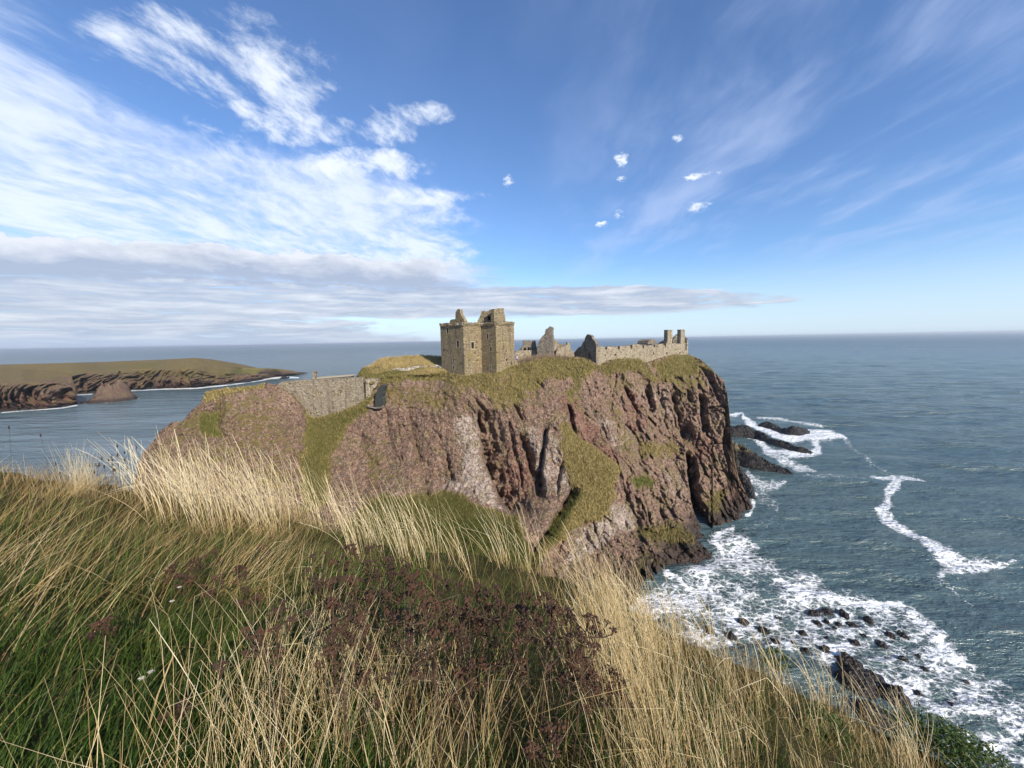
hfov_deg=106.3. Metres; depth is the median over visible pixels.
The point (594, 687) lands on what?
dead flower stem
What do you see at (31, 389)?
cliff
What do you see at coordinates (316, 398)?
curtain wall
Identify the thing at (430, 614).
dead flower stem
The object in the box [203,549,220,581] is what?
dead flower stem
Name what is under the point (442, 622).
dead flower stem
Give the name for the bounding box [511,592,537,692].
dead flower stem
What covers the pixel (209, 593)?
dead flower stem
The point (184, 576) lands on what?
dead flower stem
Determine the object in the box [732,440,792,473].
rock rib
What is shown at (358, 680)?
dead flower stem
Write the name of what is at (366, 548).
dead flower stem
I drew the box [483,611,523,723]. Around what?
dead flower stem
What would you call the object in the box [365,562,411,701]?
dead flower stem
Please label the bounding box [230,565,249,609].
dead flower stem
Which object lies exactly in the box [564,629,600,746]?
dead flower stem
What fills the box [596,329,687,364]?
range ruin
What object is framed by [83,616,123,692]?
dead flower stem
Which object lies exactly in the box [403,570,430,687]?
dead flower stem
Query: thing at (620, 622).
golden grass
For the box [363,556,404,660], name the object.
dead flower stem
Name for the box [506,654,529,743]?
dead flower stem
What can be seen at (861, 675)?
rock mass
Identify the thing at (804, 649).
surf rock
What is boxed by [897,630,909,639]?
surf rock
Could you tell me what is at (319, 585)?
dead flower stem
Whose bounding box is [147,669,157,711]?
white flower
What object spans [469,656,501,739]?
dead flower stem
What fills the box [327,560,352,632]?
dead flower stem
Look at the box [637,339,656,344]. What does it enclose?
vault ruin
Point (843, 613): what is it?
surf rock
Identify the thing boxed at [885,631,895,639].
surf rock
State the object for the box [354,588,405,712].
dead flower stem
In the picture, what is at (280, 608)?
dead flower stem
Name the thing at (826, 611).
surf rock
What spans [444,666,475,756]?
dead flower stem
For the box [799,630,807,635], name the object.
surf rock
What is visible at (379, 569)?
dead flower stem
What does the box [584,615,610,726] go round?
dead flower stem
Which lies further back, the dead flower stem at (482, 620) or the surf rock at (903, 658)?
the surf rock at (903, 658)
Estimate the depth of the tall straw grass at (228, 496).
6.21 m
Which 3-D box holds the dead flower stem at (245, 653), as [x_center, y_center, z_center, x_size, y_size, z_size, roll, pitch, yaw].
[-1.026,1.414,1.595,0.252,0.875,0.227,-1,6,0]
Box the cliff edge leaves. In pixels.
[751,645,1012,767]
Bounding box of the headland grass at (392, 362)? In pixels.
[197,353,719,573]
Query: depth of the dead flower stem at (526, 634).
2.01 m
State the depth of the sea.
117.73 m
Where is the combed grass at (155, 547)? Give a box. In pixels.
[0,460,389,767]
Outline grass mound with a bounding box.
[361,357,441,384]
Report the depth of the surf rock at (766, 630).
62.91 m
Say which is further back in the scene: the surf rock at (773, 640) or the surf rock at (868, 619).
the surf rock at (868, 619)
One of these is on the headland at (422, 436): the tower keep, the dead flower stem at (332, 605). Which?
the tower keep
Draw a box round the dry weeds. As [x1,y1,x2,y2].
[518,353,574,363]
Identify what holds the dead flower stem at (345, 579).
on the hillside
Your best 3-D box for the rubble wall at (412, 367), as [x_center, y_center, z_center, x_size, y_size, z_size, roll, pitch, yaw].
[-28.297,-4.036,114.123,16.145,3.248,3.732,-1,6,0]
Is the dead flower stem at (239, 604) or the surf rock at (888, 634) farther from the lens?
the surf rock at (888, 634)
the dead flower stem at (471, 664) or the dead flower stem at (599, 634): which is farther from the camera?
the dead flower stem at (599, 634)
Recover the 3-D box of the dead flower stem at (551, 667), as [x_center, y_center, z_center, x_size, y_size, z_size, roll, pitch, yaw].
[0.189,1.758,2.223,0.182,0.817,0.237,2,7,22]
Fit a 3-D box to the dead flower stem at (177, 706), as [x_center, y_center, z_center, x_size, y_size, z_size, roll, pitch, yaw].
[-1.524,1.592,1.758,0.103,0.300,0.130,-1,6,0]
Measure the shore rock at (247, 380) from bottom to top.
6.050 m
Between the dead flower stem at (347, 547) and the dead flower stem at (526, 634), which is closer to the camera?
the dead flower stem at (526, 634)
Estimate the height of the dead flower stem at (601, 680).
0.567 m
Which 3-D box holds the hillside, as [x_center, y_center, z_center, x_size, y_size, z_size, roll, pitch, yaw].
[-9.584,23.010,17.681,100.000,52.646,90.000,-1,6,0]
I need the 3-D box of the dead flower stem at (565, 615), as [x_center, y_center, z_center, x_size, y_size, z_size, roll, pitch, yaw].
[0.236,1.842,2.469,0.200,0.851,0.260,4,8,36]
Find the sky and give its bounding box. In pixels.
[0,0,1023,349]
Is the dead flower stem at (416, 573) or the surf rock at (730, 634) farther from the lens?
the surf rock at (730, 634)
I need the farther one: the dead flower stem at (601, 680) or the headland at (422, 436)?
the headland at (422, 436)
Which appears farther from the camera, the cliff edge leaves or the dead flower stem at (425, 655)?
the cliff edge leaves
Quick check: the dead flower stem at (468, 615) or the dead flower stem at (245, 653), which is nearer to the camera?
the dead flower stem at (245, 653)
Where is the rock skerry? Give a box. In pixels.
[758,421,809,435]
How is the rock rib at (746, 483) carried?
in the sea
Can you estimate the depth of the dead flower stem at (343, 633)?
1.63 m
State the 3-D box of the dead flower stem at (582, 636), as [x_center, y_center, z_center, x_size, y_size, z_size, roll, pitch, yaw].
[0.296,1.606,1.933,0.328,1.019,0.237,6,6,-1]
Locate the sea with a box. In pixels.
[0,332,1023,767]
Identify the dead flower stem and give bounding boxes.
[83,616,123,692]
[157,695,191,755]
[163,563,183,611]
[173,574,196,620]
[185,557,206,609]
[200,573,225,631]
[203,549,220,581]
[212,616,297,767]
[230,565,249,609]
[232,586,263,648]
[245,599,297,742]
[253,543,269,575]
[303,596,369,747]
[306,551,336,627]
[313,575,357,735]
[320,615,370,767]
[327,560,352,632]
[335,575,377,701]
[335,630,379,752]
[341,543,363,616]
[347,545,393,669]
[351,668,393,764]
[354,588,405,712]
[355,564,394,678]
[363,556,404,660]
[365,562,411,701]
[385,572,425,709]
[386,583,443,736]
[389,592,455,767]
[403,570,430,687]
[405,621,453,767]
[410,573,457,727]
[429,578,469,725]
[437,613,465,713]
[439,625,477,749]
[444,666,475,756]
[452,582,493,702]
[453,595,490,729]
[463,614,498,715]
[469,592,523,748]
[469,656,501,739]
[471,584,506,722]
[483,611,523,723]
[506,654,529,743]
[508,599,550,767]
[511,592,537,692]
[520,597,572,767]
[522,591,550,681]
[522,719,566,767]
[528,617,560,746]
[534,603,568,721]
[547,606,616,767]
[551,611,582,731]
[557,655,588,756]
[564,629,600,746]
[571,662,604,740]
[571,669,608,767]
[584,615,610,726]
[598,664,628,746]
[602,679,634,751]
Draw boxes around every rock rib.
[730,424,812,453]
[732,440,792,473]
[734,451,755,499]
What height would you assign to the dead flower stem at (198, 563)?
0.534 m
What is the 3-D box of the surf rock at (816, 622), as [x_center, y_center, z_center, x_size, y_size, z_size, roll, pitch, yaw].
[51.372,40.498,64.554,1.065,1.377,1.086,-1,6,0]
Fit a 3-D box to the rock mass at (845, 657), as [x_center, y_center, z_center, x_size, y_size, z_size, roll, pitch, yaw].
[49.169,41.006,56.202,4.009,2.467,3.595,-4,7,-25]
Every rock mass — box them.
[833,652,862,667]
[834,662,884,699]
[853,699,892,730]
[878,682,910,711]
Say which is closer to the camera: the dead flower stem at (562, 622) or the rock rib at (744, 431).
the dead flower stem at (562, 622)
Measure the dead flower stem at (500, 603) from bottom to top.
0.964 m
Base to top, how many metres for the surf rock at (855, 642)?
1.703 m
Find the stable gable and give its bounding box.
[574,334,598,362]
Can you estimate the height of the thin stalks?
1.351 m
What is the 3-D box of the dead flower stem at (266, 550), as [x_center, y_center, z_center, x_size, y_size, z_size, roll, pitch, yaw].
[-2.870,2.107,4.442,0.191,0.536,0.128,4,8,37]
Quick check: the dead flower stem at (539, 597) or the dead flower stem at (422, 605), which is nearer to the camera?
the dead flower stem at (422, 605)
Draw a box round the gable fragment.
[537,326,554,355]
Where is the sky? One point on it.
(174, 173)
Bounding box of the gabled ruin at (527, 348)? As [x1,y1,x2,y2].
[515,340,536,363]
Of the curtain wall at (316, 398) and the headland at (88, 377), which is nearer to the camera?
the curtain wall at (316, 398)
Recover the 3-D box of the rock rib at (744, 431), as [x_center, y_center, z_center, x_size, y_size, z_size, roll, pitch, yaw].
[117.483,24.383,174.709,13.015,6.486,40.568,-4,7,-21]
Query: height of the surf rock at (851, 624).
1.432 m
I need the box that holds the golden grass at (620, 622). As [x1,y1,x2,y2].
[0,530,951,767]
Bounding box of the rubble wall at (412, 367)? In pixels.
[392,365,441,370]
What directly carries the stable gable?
on the headland at (422, 436)
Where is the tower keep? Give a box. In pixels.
[439,308,514,375]
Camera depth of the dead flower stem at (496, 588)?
2.32 m
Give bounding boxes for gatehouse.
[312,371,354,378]
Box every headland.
[0,358,304,393]
[134,354,752,606]
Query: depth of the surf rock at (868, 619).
64.50 m
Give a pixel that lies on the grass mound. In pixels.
(431, 375)
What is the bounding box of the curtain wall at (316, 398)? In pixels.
[278,377,379,417]
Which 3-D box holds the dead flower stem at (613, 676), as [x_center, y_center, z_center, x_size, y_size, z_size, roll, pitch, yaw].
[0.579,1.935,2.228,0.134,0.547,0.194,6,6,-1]
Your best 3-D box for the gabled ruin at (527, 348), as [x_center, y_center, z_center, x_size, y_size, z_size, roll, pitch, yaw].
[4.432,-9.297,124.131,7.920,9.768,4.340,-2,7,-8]
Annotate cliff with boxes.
[0,369,76,410]
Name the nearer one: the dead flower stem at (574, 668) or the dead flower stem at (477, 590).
the dead flower stem at (574, 668)
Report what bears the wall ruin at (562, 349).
on the headland at (422, 436)
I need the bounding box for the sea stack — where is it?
[81,379,139,403]
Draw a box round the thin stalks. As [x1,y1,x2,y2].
[1,442,143,503]
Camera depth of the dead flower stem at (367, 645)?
1.91 m
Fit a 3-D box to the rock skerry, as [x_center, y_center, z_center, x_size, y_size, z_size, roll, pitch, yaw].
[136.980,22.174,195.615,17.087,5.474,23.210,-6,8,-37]
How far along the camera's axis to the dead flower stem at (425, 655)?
1.85 m
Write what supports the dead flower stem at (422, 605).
on the hillside
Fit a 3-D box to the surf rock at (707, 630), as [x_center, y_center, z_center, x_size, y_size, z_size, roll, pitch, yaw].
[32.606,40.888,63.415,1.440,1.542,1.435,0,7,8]
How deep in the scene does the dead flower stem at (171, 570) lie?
3.19 m
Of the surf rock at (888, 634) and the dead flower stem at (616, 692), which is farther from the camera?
the surf rock at (888, 634)
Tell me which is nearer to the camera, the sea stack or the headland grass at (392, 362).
the headland grass at (392, 362)
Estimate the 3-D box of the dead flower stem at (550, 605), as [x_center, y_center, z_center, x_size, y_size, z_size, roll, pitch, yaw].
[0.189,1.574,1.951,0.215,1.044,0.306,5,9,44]
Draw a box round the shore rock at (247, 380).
[237,378,262,382]
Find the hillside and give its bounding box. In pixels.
[0,472,950,767]
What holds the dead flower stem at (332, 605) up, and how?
on the hillside
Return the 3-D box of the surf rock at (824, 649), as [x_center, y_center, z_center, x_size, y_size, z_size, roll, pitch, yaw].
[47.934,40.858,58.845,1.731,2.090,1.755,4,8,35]
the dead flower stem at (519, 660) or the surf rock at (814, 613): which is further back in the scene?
the surf rock at (814, 613)
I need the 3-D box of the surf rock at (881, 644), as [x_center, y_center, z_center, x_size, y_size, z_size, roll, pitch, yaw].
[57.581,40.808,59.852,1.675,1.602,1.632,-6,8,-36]
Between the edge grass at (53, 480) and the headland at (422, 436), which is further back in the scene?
the headland at (422, 436)
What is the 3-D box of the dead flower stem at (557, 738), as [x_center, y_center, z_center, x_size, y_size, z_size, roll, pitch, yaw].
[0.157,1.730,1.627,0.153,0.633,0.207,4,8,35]
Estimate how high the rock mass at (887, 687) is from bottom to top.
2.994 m
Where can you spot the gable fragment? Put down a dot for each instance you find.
(546, 342)
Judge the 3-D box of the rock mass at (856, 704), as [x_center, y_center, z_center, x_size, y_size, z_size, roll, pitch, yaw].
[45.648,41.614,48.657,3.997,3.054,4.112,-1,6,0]
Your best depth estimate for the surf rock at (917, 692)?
51.36 m
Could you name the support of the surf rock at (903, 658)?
in the sea
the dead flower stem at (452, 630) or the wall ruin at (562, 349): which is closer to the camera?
the dead flower stem at (452, 630)
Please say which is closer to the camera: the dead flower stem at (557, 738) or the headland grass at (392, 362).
the dead flower stem at (557, 738)
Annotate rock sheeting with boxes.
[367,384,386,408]
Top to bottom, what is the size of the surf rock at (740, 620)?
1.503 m
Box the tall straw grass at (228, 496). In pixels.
[80,426,977,767]
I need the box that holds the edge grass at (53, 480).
[0,458,335,547]
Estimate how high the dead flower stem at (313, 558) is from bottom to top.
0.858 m
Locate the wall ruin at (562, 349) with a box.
[554,340,573,356]
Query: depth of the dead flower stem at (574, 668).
2.09 m
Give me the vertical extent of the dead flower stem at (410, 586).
0.942 m
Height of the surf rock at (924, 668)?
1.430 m
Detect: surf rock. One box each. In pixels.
[705,626,714,633]
[725,631,736,640]
[737,618,748,625]
[758,626,769,634]
[770,638,779,643]
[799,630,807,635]
[800,647,809,653]
[808,609,820,616]
[813,620,821,625]
[819,608,833,614]
[819,645,829,653]
[839,609,849,619]
[846,621,857,627]
[849,639,860,646]
[863,616,873,624]
[875,639,887,649]
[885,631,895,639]
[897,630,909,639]
[898,655,908,661]
[914,689,922,695]
[920,666,928,671]

